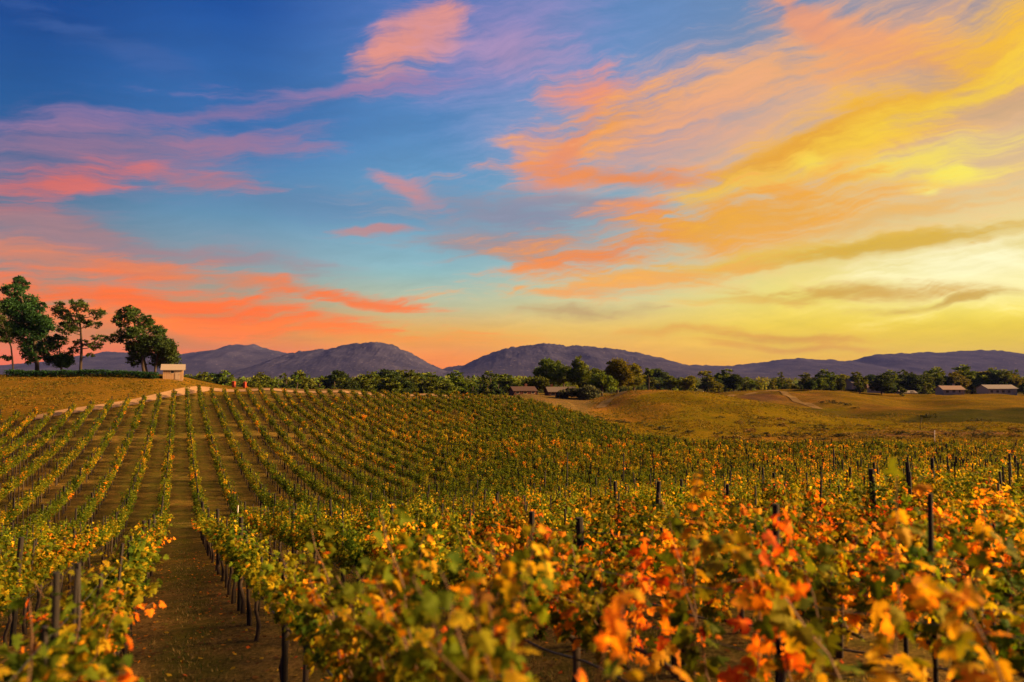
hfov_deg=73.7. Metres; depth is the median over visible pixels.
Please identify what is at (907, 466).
trellis post
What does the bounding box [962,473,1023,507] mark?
grapevine
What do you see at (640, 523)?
grapevine
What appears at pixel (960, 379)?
tree
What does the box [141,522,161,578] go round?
grapevine
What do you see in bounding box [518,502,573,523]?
grapevine
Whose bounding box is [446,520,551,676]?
grapevine
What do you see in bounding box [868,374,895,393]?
tree
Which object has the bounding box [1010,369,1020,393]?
tree
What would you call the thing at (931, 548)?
trellis post
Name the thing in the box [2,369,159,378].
hedge
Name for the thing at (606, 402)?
dirt path
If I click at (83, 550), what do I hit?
grapevine
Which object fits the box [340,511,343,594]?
vine stake
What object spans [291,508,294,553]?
trellis post
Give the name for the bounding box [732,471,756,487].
grapevine
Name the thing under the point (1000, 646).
grapevine
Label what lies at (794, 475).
grapevine
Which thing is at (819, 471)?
grapevine
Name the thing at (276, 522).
grapevine
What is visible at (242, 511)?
grapevine
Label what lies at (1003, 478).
vine stake
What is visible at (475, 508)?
grapevine
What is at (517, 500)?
grapevine
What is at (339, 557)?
grapevine
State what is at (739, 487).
grapevine
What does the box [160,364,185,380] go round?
shed
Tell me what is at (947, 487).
grapevine
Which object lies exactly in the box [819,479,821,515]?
vine stake
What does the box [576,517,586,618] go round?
trellis post
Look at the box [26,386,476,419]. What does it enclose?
dirt road
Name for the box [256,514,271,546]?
grapevine
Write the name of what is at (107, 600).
grapevine
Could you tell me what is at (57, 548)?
grapevine
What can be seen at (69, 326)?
pine tree
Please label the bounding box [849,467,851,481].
trellis post
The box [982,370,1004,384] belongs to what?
tree
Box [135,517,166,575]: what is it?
grapevine
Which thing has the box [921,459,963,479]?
grapevine
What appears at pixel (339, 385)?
tree
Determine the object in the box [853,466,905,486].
grapevine
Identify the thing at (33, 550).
vine stake
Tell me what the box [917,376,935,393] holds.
tree
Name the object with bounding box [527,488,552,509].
grapevine
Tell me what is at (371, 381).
tree
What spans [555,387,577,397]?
olive shrub
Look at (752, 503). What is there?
grapevine
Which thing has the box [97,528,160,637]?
grapevine
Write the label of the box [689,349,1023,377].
mountain
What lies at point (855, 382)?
tree
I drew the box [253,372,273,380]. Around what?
tree
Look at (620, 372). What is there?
oak tree
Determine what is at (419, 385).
tree
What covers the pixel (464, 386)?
tree
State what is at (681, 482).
trellis post
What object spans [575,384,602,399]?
olive shrub
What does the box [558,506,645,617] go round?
grapevine
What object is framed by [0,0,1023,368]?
sky
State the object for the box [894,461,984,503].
grapevine
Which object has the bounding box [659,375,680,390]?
tree
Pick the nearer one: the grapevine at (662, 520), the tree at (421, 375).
the grapevine at (662, 520)
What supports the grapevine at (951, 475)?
on the ground at (994, 408)
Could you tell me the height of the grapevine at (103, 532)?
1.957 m
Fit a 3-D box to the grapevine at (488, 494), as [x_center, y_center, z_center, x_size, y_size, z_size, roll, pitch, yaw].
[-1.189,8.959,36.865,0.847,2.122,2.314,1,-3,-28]
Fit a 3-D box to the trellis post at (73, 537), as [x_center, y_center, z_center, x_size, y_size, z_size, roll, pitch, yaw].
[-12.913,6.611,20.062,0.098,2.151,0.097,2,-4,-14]
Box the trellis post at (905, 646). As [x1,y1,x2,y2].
[899,520,908,671]
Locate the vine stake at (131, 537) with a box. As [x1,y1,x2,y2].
[130,536,132,636]
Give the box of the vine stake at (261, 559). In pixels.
[256,557,262,628]
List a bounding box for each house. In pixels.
[844,379,856,388]
[866,384,882,392]
[895,390,916,393]
[934,384,965,394]
[974,385,1018,394]
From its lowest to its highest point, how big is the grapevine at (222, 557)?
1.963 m
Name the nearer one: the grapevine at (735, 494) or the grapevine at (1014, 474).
the grapevine at (735, 494)
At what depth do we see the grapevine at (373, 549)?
12.18 m
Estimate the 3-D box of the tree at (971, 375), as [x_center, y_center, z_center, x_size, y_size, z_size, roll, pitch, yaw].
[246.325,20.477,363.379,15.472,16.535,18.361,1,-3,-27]
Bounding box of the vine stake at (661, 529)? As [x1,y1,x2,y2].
[660,527,666,599]
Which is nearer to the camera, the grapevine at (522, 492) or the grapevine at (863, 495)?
the grapevine at (863, 495)
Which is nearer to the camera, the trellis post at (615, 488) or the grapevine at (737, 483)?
the trellis post at (615, 488)
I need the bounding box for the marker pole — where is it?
[566,452,567,485]
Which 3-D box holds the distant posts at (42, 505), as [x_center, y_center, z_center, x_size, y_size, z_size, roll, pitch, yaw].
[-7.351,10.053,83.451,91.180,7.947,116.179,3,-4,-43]
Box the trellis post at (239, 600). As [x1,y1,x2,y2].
[237,517,242,610]
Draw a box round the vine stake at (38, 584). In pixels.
[35,538,39,607]
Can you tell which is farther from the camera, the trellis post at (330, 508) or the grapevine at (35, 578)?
the trellis post at (330, 508)
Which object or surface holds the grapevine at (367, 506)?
on the ground at (994, 408)
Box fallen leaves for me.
[0,525,1023,681]
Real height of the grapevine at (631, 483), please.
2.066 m
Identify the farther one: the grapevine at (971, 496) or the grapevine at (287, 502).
the grapevine at (287, 502)
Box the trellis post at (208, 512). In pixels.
[207,508,209,553]
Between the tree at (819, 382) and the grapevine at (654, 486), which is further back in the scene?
the tree at (819, 382)
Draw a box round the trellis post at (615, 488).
[613,481,616,507]
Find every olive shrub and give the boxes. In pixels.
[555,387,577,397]
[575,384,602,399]
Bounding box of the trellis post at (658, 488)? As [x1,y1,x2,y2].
[651,481,660,573]
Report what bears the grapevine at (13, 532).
on the ground at (994, 408)
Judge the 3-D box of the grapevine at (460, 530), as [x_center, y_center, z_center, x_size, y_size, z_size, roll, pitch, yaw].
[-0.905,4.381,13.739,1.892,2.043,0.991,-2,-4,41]
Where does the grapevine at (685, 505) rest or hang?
on the ground at (994, 408)
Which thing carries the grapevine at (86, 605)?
on the ground at (994, 408)
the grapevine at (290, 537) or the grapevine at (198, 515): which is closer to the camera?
the grapevine at (290, 537)
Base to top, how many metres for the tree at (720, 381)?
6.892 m
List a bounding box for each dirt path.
[594,390,769,407]
[770,390,821,408]
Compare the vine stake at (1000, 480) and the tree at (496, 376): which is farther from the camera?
the tree at (496, 376)
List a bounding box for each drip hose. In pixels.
[0,546,103,614]
[243,579,332,675]
[258,533,627,681]
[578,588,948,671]
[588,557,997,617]
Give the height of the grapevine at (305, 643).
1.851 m
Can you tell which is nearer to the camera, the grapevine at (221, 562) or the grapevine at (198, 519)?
the grapevine at (221, 562)
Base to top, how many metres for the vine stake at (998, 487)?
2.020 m
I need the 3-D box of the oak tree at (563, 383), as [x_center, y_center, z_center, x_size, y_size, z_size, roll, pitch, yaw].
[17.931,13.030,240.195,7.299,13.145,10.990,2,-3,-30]
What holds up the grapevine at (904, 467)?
on the ground at (994, 408)
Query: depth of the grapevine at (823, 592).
6.15 m
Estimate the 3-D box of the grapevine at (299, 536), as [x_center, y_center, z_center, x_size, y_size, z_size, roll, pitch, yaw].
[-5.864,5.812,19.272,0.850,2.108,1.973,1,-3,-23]
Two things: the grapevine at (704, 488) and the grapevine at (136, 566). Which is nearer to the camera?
the grapevine at (136, 566)
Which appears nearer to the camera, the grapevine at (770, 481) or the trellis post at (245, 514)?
the grapevine at (770, 481)
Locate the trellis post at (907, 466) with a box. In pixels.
[905,462,909,487]
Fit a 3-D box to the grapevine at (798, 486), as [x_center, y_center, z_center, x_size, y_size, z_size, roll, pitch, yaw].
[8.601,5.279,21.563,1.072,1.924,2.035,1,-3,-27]
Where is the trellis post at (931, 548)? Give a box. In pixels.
[927,493,938,681]
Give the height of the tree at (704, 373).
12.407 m
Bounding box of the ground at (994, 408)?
[0,374,1023,681]
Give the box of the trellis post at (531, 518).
[529,511,534,593]
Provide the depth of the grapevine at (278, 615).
8.65 m
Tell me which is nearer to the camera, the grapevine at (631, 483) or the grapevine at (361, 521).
the grapevine at (361, 521)
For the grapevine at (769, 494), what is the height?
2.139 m
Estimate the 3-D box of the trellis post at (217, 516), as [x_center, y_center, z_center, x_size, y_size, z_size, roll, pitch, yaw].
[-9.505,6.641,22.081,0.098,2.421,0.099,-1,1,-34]
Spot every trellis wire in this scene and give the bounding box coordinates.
[9,533,146,681]
[243,538,502,678]
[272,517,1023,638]
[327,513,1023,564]
[342,545,865,681]
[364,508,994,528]
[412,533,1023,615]
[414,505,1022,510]
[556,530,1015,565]
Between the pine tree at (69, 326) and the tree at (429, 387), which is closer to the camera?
the pine tree at (69, 326)
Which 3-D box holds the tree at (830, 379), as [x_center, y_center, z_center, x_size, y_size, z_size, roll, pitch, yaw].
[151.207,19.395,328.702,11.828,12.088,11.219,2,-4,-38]
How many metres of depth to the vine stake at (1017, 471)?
21.04 m
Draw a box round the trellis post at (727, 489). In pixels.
[726,484,728,495]
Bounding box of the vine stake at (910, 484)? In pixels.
[909,472,912,518]
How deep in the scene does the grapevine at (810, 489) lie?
18.30 m
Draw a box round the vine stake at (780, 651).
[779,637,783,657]
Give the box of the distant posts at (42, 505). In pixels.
[0,386,1019,525]
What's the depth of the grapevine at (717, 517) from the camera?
10.02 m
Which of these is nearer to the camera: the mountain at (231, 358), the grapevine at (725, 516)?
the grapevine at (725, 516)
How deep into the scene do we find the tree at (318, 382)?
191.23 m
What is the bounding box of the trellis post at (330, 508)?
[329,499,331,519]
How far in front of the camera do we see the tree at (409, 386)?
202.58 m
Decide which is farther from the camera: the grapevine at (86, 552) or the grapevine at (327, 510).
the grapevine at (327, 510)
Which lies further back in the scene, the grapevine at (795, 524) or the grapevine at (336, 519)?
the grapevine at (336, 519)
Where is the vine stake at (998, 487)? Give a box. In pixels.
[997,483,999,534]
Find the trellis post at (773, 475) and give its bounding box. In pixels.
[772,472,775,490]
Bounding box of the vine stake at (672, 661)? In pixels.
[671,569,677,675]
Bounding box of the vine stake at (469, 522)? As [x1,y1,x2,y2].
[468,511,470,541]
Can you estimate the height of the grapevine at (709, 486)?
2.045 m
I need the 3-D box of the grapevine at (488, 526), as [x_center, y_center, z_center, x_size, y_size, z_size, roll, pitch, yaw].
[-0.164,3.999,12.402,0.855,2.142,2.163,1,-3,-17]
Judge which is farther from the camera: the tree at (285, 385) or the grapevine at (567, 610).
the tree at (285, 385)
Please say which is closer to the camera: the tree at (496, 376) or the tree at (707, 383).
the tree at (496, 376)
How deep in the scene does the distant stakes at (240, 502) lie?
65.41 m
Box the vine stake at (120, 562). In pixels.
[116,543,123,591]
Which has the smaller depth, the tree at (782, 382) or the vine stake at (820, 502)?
the vine stake at (820, 502)
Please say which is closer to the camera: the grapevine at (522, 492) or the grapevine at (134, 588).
the grapevine at (134, 588)
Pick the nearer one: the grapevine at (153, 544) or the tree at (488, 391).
the grapevine at (153, 544)
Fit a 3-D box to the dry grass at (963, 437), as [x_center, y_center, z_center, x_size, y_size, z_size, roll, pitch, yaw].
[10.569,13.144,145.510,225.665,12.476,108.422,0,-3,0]
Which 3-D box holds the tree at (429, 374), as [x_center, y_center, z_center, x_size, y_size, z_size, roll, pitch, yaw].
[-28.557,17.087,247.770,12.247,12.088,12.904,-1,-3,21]
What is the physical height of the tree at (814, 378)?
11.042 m
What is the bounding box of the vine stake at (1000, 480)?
[999,471,1003,508]
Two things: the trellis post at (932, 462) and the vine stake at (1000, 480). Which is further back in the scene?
the trellis post at (932, 462)
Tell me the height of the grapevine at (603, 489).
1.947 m
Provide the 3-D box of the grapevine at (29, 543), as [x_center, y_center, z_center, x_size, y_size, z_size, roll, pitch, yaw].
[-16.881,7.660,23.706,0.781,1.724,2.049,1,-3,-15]
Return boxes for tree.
[0,275,57,370]
[0,302,13,372]
[32,333,74,374]
[49,298,113,369]
[107,305,167,371]
[122,335,181,371]
[183,374,194,378]
[191,371,212,382]
[211,370,234,385]
[242,375,263,387]
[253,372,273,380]
[257,380,275,387]
[260,375,275,385]
[278,380,291,388]
[279,373,289,384]
[288,370,308,386]
[288,374,301,388]
[293,371,316,388]
[315,370,351,388]
[315,375,327,388]
[332,378,352,388]
[340,381,362,390]
[352,371,381,391]
[353,374,375,391]
[372,368,396,379]
[374,372,414,393]
[375,379,380,392]
[380,377,402,393]
[397,370,420,393]
[408,372,426,381]
[411,376,430,385]
[417,383,424,392]
[422,377,445,393]
[424,372,454,390]
[440,379,457,393]
[446,370,481,394]
[466,386,477,394]
[476,377,484,394]
[478,370,498,394]
[482,378,490,394]
[483,378,497,394]
[491,384,504,394]
[493,374,506,392]
[499,374,519,394]
[511,381,523,385]
[521,375,549,394]
[532,357,565,384]
[555,360,571,386]
[564,355,592,387]
[586,372,619,395]
[589,368,603,380]
[603,357,634,392]
[625,363,645,389]
[642,368,672,385]
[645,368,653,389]
[646,377,659,389]
[647,378,665,389]
[654,382,662,389]
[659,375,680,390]
[678,375,696,390]
[697,370,714,390]
[704,374,711,391]
[707,381,717,392]
[710,379,725,388]
[713,381,723,392]
[714,369,732,391]
[722,374,745,390]
[746,380,758,389]
[769,379,777,389]
[769,381,774,389]
[777,372,784,388]
[790,384,799,388]
[797,372,815,389]
[804,380,817,389]
[809,374,821,380]
[815,377,828,389]
[815,379,829,388]
[816,369,841,389]
[836,374,850,390]
[836,380,845,390]
[845,372,869,391]
[853,375,860,391]
[855,376,863,393]
[861,382,868,392]
[865,374,877,380]
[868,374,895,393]
[880,370,908,392]
[897,369,906,379]
[898,387,906,395]
[899,373,926,393]
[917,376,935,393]
[921,371,929,391]
[922,382,927,393]
[923,368,947,386]
[926,366,945,377]
[947,372,971,393]
[951,364,993,393]
[976,371,992,381]
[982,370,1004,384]
[994,369,1021,389]
[1001,371,1023,392]
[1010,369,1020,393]
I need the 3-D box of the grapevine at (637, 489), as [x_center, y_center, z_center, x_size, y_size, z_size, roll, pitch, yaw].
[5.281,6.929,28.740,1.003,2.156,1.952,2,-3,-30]
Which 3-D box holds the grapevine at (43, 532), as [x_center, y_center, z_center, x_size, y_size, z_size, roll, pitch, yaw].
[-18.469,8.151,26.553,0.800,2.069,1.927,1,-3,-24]
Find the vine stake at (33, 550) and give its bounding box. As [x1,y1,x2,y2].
[26,541,35,626]
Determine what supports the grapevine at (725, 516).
on the ground at (994, 408)
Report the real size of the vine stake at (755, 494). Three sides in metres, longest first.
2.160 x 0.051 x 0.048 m
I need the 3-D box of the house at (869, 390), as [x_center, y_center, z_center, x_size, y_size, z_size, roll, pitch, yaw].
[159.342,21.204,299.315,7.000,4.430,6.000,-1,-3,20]
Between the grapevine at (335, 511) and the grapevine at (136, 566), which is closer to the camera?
the grapevine at (136, 566)
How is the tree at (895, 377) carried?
on the ground at (994, 408)
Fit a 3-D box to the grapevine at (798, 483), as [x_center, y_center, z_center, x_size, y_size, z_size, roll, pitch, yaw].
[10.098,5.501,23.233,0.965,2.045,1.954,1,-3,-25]
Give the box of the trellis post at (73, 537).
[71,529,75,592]
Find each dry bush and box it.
[658,425,671,429]
[973,433,994,437]
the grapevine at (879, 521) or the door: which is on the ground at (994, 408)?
the grapevine at (879, 521)
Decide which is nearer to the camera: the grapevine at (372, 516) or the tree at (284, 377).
the grapevine at (372, 516)
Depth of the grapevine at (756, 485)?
20.10 m
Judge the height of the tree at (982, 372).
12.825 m
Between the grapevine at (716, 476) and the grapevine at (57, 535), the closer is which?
the grapevine at (57, 535)
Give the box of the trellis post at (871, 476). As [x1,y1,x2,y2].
[868,469,876,534]
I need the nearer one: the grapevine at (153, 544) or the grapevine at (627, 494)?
the grapevine at (153, 544)
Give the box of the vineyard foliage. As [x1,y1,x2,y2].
[0,384,1023,549]
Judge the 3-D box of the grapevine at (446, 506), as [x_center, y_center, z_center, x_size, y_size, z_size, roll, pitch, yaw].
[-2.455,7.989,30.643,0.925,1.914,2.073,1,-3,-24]
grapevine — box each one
[0,524,23,551]
[0,526,11,550]
[0,528,31,568]
[0,534,12,559]
[0,540,18,596]
[0,546,42,648]
[0,580,166,678]
[0,593,134,681]
[0,634,143,681]
[5,545,58,634]
[8,536,45,561]
[19,554,128,651]
[22,532,81,611]
[23,532,78,621]
[24,525,42,550]
[29,520,50,547]
[31,518,66,541]
[45,523,61,542]
[47,525,99,594]
[52,521,66,535]
[58,527,94,562]
[59,535,90,598]
[78,524,100,576]
[79,519,99,577]
[81,554,168,665]
[89,514,120,560]
[95,522,120,564]
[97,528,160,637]
[101,541,162,652]
[102,527,156,654]
[107,519,119,557]
[109,517,120,553]
[111,526,175,612]
[119,523,166,623]
[123,525,159,590]
[124,532,165,602]
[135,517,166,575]
[137,517,172,571]
[138,523,172,573]
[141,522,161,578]
[147,514,172,563]
[149,512,172,528]
[190,511,213,552]
[191,513,214,562]
[194,511,213,555]
[196,507,210,546]
[197,512,223,558]
[200,512,223,570]
[202,516,229,580]
[203,514,243,575]
[204,519,257,613]
[211,507,249,603]
[211,515,230,587]
[221,509,257,594]
[229,534,278,640]
[234,533,268,625]
[240,507,256,531]
[243,506,251,529]
[243,507,263,536]
[251,507,261,542]
[252,501,269,550]
[252,545,347,681]
[254,540,331,681]
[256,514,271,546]
[262,509,272,557]
[266,506,290,561]
[266,510,280,561]
[266,557,391,681]
[274,513,305,568]
[276,514,291,562]
[279,498,294,515]
[279,500,297,513]
[285,502,309,517]
[291,508,318,579]
[294,498,309,515]
[294,503,314,519]
[295,522,509,681]
[297,509,338,586]
[300,503,323,520]
[309,515,348,594]
[315,523,363,585]
[316,505,329,528]
[321,496,328,517]
[323,501,346,528]
[329,507,353,530]
[338,517,374,581]
[340,497,358,514]
[342,507,359,543]
[350,504,378,539]
[352,512,406,594]
[354,500,363,520]
[358,498,375,515]
[358,502,399,533]
[359,504,707,681]
[360,504,452,597]
[366,499,381,509]
[368,494,391,519]
[374,519,505,635]
[378,501,394,518]
[379,511,405,537]
[396,499,431,528]
[398,498,425,510]
[400,504,438,545]
[402,493,417,506]
[414,502,462,580]
[415,492,428,503]
[419,497,460,524]
[423,490,440,509]
[434,495,452,513]
[438,506,494,559]
[441,506,465,552]
[443,497,468,510]
[446,496,476,528]
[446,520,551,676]
[452,500,486,539]
[460,497,478,510]
[466,500,494,518]
[466,503,527,545]
[475,496,527,573]
[478,490,490,505]
[480,487,495,501]
[485,497,511,520]
[494,496,589,630]
[501,492,529,508]
[501,505,561,543]
[502,492,532,519]
[502,499,546,529]
[517,483,533,496]
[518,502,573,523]
[519,524,666,681]
[521,487,557,517]
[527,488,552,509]
[533,486,552,496]
[533,497,598,556]
[540,491,575,512]
[548,494,579,518]
[556,481,570,496]
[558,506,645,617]
[561,486,599,510]
[561,496,594,532]
[570,480,592,496]
[573,489,599,504]
[576,493,600,551]
[578,485,604,496]
[581,492,612,516]
[582,486,659,602]
[593,486,613,497]
[593,489,653,537]
[594,490,649,521]
[604,504,709,616]
[605,523,734,677]
[617,485,646,511]
[620,481,646,495]
[621,470,797,681]
[624,498,701,571]
[625,476,644,492]
[631,485,686,525]
[636,483,676,529]
[641,484,668,496]
[645,476,663,487]
[652,475,689,492]
[661,479,707,499]
[667,484,704,502]
[670,490,754,582]
[673,483,737,526]
[673,488,712,512]
[685,472,717,490]
[685,493,801,631]
[690,478,721,496]
[695,454,1022,681]
[695,480,727,497]
[704,473,728,489]
[706,477,743,490]
[707,479,750,506]
[708,484,765,512]
[715,486,795,537]
[717,500,901,681]
[721,474,757,499]
[724,476,764,506]
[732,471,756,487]
[738,470,769,479]
[739,489,840,571]
[742,477,790,508]
[744,471,824,515]
[745,471,787,492]
[760,479,802,496]
[765,490,923,657]
[774,484,870,564]
[775,474,802,484]
[777,477,841,540]
[782,471,816,482]
[787,474,832,492]
[798,470,828,483]
[798,471,859,524]
[805,478,882,560]
[806,490,922,617]
[812,467,842,490]
[813,471,833,487]
[818,474,868,494]
[829,479,888,546]
[835,469,883,489]
[840,466,879,481]
[843,470,954,539]
[843,523,1023,681]
[848,474,904,502]
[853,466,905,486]
[863,478,968,535]
[868,471,917,506]
[879,472,925,495]
[884,494,1023,672]
[885,465,962,512]
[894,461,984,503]
[898,461,922,473]
[905,487,1023,636]
[910,462,945,478]
[918,491,1023,605]
[920,471,974,522]
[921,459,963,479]
[933,486,1023,566]
[935,467,985,487]
[935,468,992,490]
[944,469,1023,513]
[950,467,998,478]
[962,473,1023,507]
[966,460,1000,473]
[966,463,991,478]
[970,469,1023,493]
[981,464,1023,492]
[981,466,1022,492]
[991,460,1022,477]
[992,462,1023,486]
[998,458,1023,476]
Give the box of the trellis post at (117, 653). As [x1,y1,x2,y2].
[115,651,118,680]
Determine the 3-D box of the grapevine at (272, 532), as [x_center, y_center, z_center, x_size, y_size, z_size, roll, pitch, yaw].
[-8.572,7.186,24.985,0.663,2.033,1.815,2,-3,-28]
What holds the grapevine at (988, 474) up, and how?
on the ground at (994, 408)
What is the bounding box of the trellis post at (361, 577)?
[357,551,363,613]
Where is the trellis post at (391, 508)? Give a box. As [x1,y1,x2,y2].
[390,503,393,523]
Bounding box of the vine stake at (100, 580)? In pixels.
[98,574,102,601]
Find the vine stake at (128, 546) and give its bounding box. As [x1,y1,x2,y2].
[127,540,129,561]
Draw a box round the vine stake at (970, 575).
[968,566,974,668]
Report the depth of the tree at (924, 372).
328.50 m
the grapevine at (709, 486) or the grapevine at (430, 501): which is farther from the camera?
the grapevine at (430, 501)
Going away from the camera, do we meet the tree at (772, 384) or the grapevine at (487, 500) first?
the grapevine at (487, 500)
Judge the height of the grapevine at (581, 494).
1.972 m
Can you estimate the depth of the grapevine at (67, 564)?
18.19 m
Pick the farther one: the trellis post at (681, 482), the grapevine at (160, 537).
the trellis post at (681, 482)
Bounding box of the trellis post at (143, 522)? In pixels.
[142,521,145,582]
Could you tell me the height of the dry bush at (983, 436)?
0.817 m
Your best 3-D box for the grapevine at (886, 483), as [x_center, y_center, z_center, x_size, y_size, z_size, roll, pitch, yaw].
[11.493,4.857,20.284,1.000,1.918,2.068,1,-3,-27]
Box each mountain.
[0,344,287,375]
[226,342,448,377]
[443,343,800,377]
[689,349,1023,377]
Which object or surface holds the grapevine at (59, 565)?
on the ground at (994, 408)
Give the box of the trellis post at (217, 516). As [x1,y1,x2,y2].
[216,509,219,563]
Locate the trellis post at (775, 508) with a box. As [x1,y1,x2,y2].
[772,503,778,681]
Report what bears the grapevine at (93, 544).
on the ground at (994, 408)
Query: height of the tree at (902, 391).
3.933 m
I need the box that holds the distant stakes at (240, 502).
[0,385,1023,529]
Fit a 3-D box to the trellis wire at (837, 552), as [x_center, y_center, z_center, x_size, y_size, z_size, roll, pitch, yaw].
[0.330,4.321,15.718,0.005,5.196,31.321,1,-3,-26]
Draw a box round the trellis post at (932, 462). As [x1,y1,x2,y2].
[930,458,934,482]
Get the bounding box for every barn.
[507,384,537,395]
[543,384,575,396]
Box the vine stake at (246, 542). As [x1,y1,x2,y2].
[245,535,248,624]
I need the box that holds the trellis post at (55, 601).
[51,571,59,670]
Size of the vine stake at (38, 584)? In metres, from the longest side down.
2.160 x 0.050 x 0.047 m
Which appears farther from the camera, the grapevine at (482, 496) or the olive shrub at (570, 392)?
the olive shrub at (570, 392)
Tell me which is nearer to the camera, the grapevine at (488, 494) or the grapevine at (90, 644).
the grapevine at (90, 644)
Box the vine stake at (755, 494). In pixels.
[754,486,756,505]
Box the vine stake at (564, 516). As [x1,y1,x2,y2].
[564,509,565,524]
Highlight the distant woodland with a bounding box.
[190,373,1023,392]
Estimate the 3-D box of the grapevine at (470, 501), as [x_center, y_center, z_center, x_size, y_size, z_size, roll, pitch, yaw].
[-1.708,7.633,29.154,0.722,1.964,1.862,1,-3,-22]
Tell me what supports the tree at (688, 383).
on the ground at (994, 408)
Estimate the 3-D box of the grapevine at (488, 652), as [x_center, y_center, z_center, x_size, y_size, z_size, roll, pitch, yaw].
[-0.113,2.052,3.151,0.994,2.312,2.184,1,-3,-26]
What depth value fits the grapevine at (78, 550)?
19.61 m
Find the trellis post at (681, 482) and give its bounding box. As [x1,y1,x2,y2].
[680,479,682,496]
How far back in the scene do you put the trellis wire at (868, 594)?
5.46 m
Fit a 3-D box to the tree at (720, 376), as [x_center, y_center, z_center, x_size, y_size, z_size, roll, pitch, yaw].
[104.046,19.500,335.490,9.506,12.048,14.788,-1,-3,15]
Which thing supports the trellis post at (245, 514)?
on the ground at (994, 408)
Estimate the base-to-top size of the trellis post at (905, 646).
2.048 m
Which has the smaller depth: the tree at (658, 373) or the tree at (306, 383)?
the tree at (306, 383)
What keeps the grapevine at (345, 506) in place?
on the ground at (994, 408)
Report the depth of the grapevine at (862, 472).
30.66 m
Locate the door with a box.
[175,370,179,378]
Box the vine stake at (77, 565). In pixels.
[75,562,80,639]
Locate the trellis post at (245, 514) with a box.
[244,501,245,533]
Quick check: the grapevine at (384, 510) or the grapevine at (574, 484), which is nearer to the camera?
the grapevine at (384, 510)
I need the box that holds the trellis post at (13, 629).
[9,537,23,645]
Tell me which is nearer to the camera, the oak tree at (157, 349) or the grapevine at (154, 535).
the grapevine at (154, 535)
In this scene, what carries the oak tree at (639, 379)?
on the ground at (994, 408)
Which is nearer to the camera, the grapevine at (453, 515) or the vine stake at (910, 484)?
the vine stake at (910, 484)
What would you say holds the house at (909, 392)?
on the ground at (994, 408)
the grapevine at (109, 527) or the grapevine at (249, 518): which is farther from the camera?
the grapevine at (249, 518)
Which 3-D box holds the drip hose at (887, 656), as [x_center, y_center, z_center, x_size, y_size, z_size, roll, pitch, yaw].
[-2.401,5.223,16.851,0.020,5.724,34.834,1,-3,-26]
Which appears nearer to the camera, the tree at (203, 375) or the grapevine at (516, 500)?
the grapevine at (516, 500)
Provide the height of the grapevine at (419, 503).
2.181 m
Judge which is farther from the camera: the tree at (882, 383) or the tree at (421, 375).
the tree at (882, 383)
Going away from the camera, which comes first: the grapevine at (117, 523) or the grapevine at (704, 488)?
the grapevine at (704, 488)
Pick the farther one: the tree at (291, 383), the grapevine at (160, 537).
the tree at (291, 383)
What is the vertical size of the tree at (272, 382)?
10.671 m
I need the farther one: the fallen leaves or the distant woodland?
the distant woodland
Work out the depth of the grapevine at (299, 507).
31.35 m
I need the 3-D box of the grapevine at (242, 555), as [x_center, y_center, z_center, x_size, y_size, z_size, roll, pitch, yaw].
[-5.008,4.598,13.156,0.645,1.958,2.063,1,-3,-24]
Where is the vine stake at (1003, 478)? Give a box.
[1002,466,1004,489]
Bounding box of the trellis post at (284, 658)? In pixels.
[281,563,287,681]
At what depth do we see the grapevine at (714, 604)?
7.88 m
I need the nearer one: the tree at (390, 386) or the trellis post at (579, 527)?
the trellis post at (579, 527)
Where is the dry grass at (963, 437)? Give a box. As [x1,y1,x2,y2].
[0,374,1023,446]
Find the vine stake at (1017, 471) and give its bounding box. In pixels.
[1017,463,1018,480]
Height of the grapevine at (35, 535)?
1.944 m
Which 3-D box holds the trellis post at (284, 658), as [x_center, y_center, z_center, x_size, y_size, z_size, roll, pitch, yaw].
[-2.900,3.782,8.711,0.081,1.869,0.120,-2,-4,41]
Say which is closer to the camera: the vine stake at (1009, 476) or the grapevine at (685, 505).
the grapevine at (685, 505)
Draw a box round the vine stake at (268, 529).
[267,507,269,557]
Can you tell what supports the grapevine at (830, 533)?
on the ground at (994, 408)
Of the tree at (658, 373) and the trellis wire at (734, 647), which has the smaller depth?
the trellis wire at (734, 647)
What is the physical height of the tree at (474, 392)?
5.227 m
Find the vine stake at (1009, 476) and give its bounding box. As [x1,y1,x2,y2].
[1008,464,1010,490]
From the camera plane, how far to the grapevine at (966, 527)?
8.93 m
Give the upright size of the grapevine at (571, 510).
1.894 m
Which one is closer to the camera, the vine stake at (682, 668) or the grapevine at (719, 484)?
the vine stake at (682, 668)
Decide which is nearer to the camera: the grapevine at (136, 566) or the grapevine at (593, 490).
the grapevine at (136, 566)
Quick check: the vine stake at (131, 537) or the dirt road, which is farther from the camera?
the dirt road
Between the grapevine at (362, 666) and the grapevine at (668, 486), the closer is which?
the grapevine at (362, 666)
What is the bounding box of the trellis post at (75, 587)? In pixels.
[70,569,78,643]
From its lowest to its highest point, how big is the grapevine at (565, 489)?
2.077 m
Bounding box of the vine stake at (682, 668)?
[680,621,686,681]
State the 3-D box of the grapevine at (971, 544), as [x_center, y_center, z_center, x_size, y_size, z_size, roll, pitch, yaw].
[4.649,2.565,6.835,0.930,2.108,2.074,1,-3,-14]
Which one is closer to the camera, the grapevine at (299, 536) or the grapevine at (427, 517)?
the grapevine at (427, 517)

